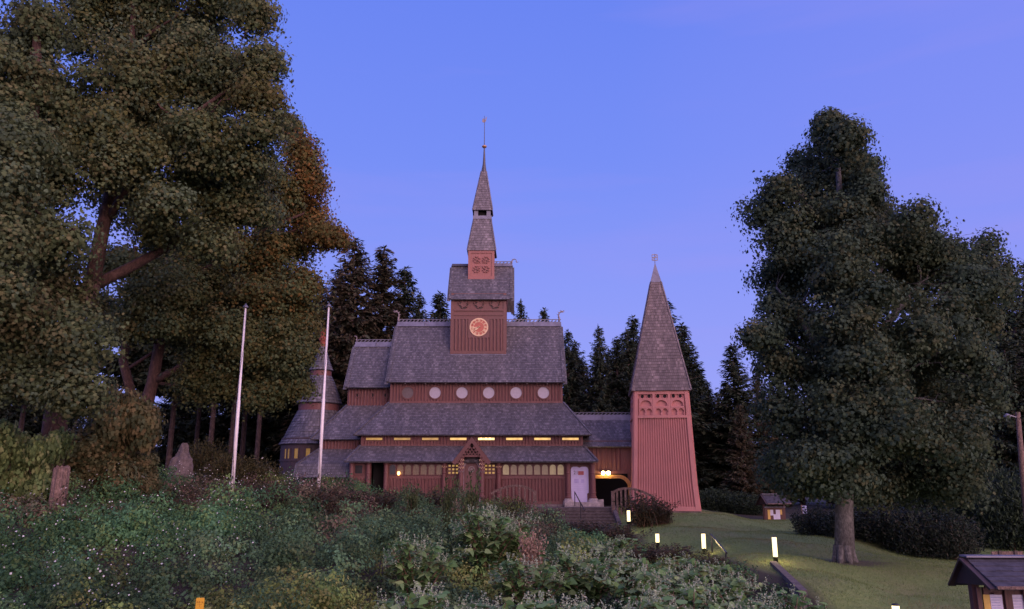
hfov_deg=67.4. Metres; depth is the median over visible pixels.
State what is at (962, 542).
yew shrub
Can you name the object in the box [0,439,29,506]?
maple sapling
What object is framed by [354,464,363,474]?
square window
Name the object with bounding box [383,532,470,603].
knotweed plant
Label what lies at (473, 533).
knotweed plant
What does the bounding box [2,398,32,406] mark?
spruce tree
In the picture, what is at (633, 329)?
spruce tree
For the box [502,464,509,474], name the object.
gallery window
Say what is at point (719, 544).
handrail
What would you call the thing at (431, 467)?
gallery window
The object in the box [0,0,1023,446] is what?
sky
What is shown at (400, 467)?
gallery window
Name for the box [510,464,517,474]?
gallery window
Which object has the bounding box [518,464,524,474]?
gallery window
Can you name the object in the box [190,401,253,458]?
spruce tree
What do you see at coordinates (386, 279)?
spruce tree
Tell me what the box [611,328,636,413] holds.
spruce tree
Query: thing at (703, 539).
bollard lamp
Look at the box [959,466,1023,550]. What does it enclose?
juniper shrub
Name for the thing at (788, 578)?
stone kerb
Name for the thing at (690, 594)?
knotweed plant
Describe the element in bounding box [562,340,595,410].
spruce tree
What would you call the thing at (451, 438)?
strip window
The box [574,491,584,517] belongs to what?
handrail
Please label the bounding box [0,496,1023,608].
ground
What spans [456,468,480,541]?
willow shrub
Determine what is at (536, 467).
gallery window
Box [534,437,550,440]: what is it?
strip window
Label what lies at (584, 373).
spruce tree
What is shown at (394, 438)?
strip window
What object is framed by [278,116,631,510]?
stave church
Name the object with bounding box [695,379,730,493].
spruce tree
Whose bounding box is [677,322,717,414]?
spruce tree
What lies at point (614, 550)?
knotweed plant
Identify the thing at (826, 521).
yew shrub
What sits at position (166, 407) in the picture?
spruce tree
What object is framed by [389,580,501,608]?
knotweed plant
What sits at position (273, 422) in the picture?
spruce tree
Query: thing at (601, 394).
spruce tree
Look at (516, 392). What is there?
round window
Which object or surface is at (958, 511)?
juniper shrub
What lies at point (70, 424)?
spruce tree
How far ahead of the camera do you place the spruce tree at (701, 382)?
75.82 m
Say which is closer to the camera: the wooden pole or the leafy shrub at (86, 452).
the leafy shrub at (86, 452)
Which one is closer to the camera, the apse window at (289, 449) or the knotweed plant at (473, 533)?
the knotweed plant at (473, 533)
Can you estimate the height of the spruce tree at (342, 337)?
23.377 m
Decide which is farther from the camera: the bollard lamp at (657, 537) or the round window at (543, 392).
the round window at (543, 392)
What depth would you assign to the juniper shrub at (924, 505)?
42.58 m
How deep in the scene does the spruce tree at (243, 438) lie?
68.01 m
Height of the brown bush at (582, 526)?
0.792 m
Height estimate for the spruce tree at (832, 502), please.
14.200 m
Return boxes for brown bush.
[213,480,272,493]
[253,480,316,507]
[273,483,352,515]
[306,486,373,507]
[357,489,410,511]
[393,488,459,511]
[495,495,533,515]
[521,508,568,521]
[538,518,616,535]
[585,520,656,543]
[603,540,678,564]
[613,490,669,526]
[642,542,707,563]
[652,500,679,524]
[682,553,748,565]
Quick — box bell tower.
[628,254,701,512]
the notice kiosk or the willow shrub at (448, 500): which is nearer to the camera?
the notice kiosk
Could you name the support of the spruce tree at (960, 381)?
on the ground at (774, 575)
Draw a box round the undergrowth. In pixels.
[0,462,791,608]
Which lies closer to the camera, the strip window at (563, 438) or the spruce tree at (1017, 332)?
the strip window at (563, 438)
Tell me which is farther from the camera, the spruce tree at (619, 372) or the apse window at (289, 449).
the spruce tree at (619, 372)
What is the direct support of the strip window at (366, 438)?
in the stave church
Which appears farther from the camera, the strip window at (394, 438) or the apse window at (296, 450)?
the apse window at (296, 450)
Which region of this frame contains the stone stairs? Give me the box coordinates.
[526,506,620,525]
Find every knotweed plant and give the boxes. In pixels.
[360,582,449,608]
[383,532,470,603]
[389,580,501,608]
[450,505,539,583]
[474,502,535,570]
[475,590,559,608]
[488,552,592,604]
[517,590,636,608]
[538,542,641,608]
[565,588,687,608]
[575,535,637,572]
[593,551,685,608]
[597,577,733,608]
[642,551,727,607]
[675,576,777,608]
[691,558,768,607]
[712,583,810,608]
[791,596,828,608]
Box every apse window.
[284,448,287,458]
[286,448,290,458]
[293,448,298,458]
[305,448,310,456]
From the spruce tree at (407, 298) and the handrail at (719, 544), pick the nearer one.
the handrail at (719, 544)
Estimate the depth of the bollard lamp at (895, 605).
19.23 m
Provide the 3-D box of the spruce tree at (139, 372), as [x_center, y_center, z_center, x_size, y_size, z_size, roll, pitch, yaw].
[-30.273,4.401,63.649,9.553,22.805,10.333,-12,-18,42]
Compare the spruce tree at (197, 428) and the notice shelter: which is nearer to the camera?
the notice shelter
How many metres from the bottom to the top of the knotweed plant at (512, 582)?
1.723 m
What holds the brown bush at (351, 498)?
on the ground at (774, 575)
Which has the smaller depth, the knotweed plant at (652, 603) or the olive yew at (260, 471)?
the knotweed plant at (652, 603)
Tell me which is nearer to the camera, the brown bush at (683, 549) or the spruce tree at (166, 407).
the brown bush at (683, 549)
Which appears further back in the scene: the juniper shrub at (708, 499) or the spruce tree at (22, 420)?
the spruce tree at (22, 420)
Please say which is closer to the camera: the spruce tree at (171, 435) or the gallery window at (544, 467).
the gallery window at (544, 467)
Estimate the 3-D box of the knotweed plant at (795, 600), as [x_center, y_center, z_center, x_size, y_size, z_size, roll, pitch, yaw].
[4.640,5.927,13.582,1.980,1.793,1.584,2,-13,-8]
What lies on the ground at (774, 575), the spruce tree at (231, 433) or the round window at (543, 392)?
the spruce tree at (231, 433)
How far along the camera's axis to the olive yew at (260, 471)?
37.86 m
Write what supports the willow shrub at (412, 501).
on the ground at (774, 575)
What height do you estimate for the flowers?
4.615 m
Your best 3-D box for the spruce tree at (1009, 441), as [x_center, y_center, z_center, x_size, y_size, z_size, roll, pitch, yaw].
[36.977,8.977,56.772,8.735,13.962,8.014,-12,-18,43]
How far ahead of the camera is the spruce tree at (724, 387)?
74.69 m
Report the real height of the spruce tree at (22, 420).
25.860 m
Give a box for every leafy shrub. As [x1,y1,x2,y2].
[65,422,136,484]
[69,449,115,498]
[77,378,167,501]
[128,450,166,502]
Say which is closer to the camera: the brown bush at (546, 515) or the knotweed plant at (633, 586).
the knotweed plant at (633, 586)
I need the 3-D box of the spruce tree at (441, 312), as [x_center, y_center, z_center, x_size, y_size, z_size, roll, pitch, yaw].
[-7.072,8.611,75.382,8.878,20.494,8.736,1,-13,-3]
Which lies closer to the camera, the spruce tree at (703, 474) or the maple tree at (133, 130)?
the maple tree at (133, 130)
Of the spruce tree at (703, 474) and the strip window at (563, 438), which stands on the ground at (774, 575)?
the spruce tree at (703, 474)
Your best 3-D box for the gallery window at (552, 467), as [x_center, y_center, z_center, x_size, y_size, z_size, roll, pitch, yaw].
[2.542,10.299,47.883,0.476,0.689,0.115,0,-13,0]
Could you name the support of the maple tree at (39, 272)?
on the ground at (774, 575)
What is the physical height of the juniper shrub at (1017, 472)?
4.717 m
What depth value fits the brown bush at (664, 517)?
41.22 m
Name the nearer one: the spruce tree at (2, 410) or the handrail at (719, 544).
the handrail at (719, 544)
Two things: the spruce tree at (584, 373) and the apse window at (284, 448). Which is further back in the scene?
the spruce tree at (584, 373)
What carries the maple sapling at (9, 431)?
on the ground at (774, 575)
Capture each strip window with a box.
[365,437,382,440]
[393,437,410,440]
[421,437,438,440]
[450,437,466,440]
[478,437,494,440]
[506,437,522,440]
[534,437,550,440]
[562,437,578,440]
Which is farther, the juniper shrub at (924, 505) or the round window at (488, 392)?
the round window at (488, 392)
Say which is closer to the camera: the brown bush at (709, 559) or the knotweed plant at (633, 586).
the knotweed plant at (633, 586)
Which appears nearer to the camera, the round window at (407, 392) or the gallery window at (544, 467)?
the gallery window at (544, 467)
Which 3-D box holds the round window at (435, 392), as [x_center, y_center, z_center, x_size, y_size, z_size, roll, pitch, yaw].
[-5.199,5.967,51.943,0.932,0.932,0.088,0,-13,0]
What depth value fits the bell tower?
48.05 m
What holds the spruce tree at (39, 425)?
on the ground at (774, 575)
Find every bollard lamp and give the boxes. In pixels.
[627,509,630,531]
[655,532,659,548]
[701,532,705,555]
[772,536,777,561]
[891,603,899,608]
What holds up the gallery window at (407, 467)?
in the stave church
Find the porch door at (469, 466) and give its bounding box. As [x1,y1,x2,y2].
[464,463,478,503]
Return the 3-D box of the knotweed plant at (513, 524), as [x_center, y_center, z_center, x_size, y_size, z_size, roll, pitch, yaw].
[-0.055,6.793,22.013,1.980,2.179,1.584,-7,-15,29]
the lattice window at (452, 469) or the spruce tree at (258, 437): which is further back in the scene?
the spruce tree at (258, 437)
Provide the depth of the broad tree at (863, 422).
28.56 m
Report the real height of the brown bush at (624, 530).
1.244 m
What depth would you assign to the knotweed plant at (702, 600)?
14.07 m
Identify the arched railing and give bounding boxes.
[491,484,536,510]
[611,487,655,513]
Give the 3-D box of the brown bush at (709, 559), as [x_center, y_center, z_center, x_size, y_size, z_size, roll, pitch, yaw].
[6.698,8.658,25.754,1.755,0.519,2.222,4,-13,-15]
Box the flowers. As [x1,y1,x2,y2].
[0,457,332,604]
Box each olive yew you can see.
[188,436,232,479]
[199,453,257,486]
[231,455,282,485]
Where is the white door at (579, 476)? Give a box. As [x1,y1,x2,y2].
[571,467,588,501]
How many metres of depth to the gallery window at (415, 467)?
47.88 m
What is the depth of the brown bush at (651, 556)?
27.45 m
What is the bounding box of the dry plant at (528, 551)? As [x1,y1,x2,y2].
[518,523,546,588]
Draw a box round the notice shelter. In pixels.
[755,494,791,519]
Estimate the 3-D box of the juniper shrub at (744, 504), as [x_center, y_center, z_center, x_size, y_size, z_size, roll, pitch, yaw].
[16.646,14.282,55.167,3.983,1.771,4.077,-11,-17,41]
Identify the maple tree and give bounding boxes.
[0,0,137,425]
[41,0,299,498]
[80,109,354,422]
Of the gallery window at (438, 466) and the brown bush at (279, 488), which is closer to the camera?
the brown bush at (279, 488)
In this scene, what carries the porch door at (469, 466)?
in the stave church
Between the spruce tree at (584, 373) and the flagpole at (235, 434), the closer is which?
the flagpole at (235, 434)
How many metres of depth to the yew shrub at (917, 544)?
34.09 m
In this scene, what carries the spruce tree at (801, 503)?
on the ground at (774, 575)
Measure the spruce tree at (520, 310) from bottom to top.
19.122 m
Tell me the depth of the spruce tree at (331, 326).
85.38 m
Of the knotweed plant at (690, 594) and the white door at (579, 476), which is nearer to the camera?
the knotweed plant at (690, 594)
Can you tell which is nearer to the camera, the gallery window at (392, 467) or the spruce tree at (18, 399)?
the gallery window at (392, 467)
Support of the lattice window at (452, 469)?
in the stave church
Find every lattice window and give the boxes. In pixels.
[447,463,458,474]
[484,463,495,474]
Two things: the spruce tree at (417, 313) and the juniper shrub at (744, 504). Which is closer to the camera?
the juniper shrub at (744, 504)
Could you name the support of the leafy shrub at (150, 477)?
on the ground at (774, 575)
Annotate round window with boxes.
[401,386,414,399]
[428,386,441,399]
[455,386,468,399]
[482,386,495,399]
[509,386,522,399]
[537,386,549,399]
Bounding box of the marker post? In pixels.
[195,598,204,608]
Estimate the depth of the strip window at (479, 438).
49.17 m
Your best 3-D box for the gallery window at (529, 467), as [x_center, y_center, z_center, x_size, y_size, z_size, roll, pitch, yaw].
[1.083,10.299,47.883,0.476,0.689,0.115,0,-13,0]
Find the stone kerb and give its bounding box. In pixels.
[770,561,807,608]
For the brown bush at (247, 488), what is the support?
on the ground at (774, 575)
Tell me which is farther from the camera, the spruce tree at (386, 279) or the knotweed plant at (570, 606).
the spruce tree at (386, 279)
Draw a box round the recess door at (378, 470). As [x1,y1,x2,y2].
[373,463,383,495]
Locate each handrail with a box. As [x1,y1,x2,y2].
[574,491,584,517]
[710,534,727,557]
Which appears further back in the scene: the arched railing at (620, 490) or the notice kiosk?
the arched railing at (620, 490)
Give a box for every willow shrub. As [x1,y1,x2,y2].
[404,482,420,523]
[437,475,457,535]
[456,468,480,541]
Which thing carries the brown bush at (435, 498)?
on the ground at (774, 575)
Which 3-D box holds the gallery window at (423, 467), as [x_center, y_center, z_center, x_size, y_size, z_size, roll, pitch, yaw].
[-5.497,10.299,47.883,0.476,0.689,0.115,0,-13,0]
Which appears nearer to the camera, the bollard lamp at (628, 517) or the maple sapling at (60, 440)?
the maple sapling at (60, 440)
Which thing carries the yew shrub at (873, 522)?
on the ground at (774, 575)
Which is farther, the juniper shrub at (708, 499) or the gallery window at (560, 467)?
the juniper shrub at (708, 499)
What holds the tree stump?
on the ground at (774, 575)
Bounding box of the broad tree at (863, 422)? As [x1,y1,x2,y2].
[725,105,1023,563]
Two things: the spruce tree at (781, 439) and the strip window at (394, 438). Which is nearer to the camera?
the strip window at (394, 438)
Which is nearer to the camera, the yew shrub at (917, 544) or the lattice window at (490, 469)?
the yew shrub at (917, 544)
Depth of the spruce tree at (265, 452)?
80.64 m
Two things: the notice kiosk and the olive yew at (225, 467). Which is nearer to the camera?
the notice kiosk
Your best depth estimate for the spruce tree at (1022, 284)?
71.18 m
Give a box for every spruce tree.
[0,402,44,438]
[0,404,31,435]
[0,408,43,437]
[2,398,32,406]
[18,277,93,431]
[40,410,86,432]
[96,248,188,397]
[119,217,193,474]
[151,394,190,468]
[155,397,227,475]
[162,228,242,447]
[165,393,237,467]
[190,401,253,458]
[221,401,294,465]
[223,276,248,458]
[238,401,297,473]
[239,232,263,457]
[243,314,313,462]
[248,282,330,469]
[261,263,357,454]
[271,236,388,467]
[339,245,414,405]
[384,266,420,331]
[407,292,430,321]
[424,291,450,321]
[512,299,528,321]
[538,307,549,321]
[562,329,586,414]
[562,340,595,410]
[577,326,621,414]
[581,367,591,402]
[595,348,621,384]
[606,336,630,414]
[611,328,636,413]
[618,314,640,360]
[622,298,733,492]
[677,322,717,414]
[689,372,714,485]
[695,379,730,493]
[701,343,773,498]
[715,381,732,449]
[721,404,766,500]
[749,375,792,507]
[766,386,807,504]
[781,385,818,504]
[826,459,893,508]
[936,337,996,458]
[976,286,1023,458]
[978,334,1023,479]
[991,260,1023,360]
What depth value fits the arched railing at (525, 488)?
44.65 m
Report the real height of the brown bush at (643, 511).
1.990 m
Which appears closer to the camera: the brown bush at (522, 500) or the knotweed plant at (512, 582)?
the knotweed plant at (512, 582)
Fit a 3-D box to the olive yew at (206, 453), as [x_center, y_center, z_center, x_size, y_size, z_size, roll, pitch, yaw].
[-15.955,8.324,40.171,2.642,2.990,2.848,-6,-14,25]
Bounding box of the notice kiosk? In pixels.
[948,555,1023,608]
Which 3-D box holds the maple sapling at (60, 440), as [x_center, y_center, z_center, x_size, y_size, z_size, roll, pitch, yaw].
[-15.361,5.387,25.121,2.172,2.925,2.071,-7,-15,27]
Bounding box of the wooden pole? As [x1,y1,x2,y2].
[1003,412,1023,516]
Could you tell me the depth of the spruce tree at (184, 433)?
81.52 m
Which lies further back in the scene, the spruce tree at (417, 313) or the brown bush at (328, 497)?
the spruce tree at (417, 313)
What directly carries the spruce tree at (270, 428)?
on the ground at (774, 575)
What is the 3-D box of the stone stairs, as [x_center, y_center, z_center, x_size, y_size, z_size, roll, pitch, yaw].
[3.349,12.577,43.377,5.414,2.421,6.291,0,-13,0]
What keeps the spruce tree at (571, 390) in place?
on the ground at (774, 575)
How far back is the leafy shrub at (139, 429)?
27.86 m
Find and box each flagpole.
[230,304,247,490]
[317,304,330,489]
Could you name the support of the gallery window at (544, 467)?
in the stave church
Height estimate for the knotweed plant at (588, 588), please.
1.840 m
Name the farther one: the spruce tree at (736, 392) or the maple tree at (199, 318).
the spruce tree at (736, 392)
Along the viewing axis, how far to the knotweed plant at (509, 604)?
12.02 m
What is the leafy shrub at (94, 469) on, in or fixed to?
on the ground at (774, 575)
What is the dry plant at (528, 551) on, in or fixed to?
on the ground at (774, 575)
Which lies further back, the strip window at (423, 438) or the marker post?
the strip window at (423, 438)
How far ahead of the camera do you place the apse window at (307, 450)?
51.63 m
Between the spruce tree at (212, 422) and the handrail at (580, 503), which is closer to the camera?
the handrail at (580, 503)
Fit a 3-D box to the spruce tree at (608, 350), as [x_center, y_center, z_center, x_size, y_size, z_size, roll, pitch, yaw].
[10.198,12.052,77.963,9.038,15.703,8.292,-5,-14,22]
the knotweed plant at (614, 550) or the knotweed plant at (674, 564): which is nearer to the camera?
the knotweed plant at (674, 564)
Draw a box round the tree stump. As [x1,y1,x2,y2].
[47,465,69,516]
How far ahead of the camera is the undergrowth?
20.42 m
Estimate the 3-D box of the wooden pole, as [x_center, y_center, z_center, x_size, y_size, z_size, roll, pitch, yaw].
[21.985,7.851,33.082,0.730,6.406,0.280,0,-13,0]
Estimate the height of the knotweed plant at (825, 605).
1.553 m
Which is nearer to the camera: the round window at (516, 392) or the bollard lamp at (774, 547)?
the bollard lamp at (774, 547)
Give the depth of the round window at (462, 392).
51.94 m
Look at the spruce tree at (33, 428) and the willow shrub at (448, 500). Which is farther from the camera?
the spruce tree at (33, 428)
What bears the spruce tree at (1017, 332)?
on the ground at (774, 575)
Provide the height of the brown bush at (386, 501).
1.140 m
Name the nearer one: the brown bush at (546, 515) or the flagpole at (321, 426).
the flagpole at (321, 426)
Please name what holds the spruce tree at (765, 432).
on the ground at (774, 575)
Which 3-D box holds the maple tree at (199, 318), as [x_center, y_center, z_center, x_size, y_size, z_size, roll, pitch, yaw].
[-15.553,-0.825,38.599,15.110,20.231,8.384,0,-13,0]
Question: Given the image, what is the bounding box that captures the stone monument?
[167,443,193,482]
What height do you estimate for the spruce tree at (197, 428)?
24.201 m
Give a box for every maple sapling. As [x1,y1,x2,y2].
[0,418,60,509]
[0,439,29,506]
[3,426,77,503]
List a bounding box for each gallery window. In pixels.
[389,464,396,474]
[397,464,403,474]
[404,464,411,474]
[412,464,419,474]
[420,464,427,474]
[428,464,435,474]
[436,464,441,474]
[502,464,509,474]
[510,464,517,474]
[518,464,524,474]
[526,464,532,474]
[533,464,540,474]
[541,464,548,474]
[549,464,556,474]
[557,464,563,474]
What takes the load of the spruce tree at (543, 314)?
on the ground at (774, 575)
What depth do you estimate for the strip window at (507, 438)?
49.19 m
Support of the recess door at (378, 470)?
in the stave church
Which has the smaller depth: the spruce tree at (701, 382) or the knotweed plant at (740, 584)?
the knotweed plant at (740, 584)
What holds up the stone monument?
on the ground at (774, 575)
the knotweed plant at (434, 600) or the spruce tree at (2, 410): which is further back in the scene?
the spruce tree at (2, 410)
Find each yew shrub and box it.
[789,505,834,535]
[812,508,868,540]
[853,501,920,544]
[877,502,955,558]
[915,507,990,559]
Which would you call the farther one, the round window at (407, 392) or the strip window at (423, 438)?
the round window at (407, 392)
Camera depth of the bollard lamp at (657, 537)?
34.44 m
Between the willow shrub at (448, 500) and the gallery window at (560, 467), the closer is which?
the willow shrub at (448, 500)
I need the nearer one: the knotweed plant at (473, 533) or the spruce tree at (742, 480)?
the knotweed plant at (473, 533)
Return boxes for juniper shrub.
[699,487,738,512]
[714,491,768,515]
[893,493,964,528]
[934,470,1006,546]
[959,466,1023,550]
[991,463,1023,544]
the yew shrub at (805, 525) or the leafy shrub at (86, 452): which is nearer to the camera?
the leafy shrub at (86, 452)
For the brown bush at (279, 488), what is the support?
on the ground at (774, 575)

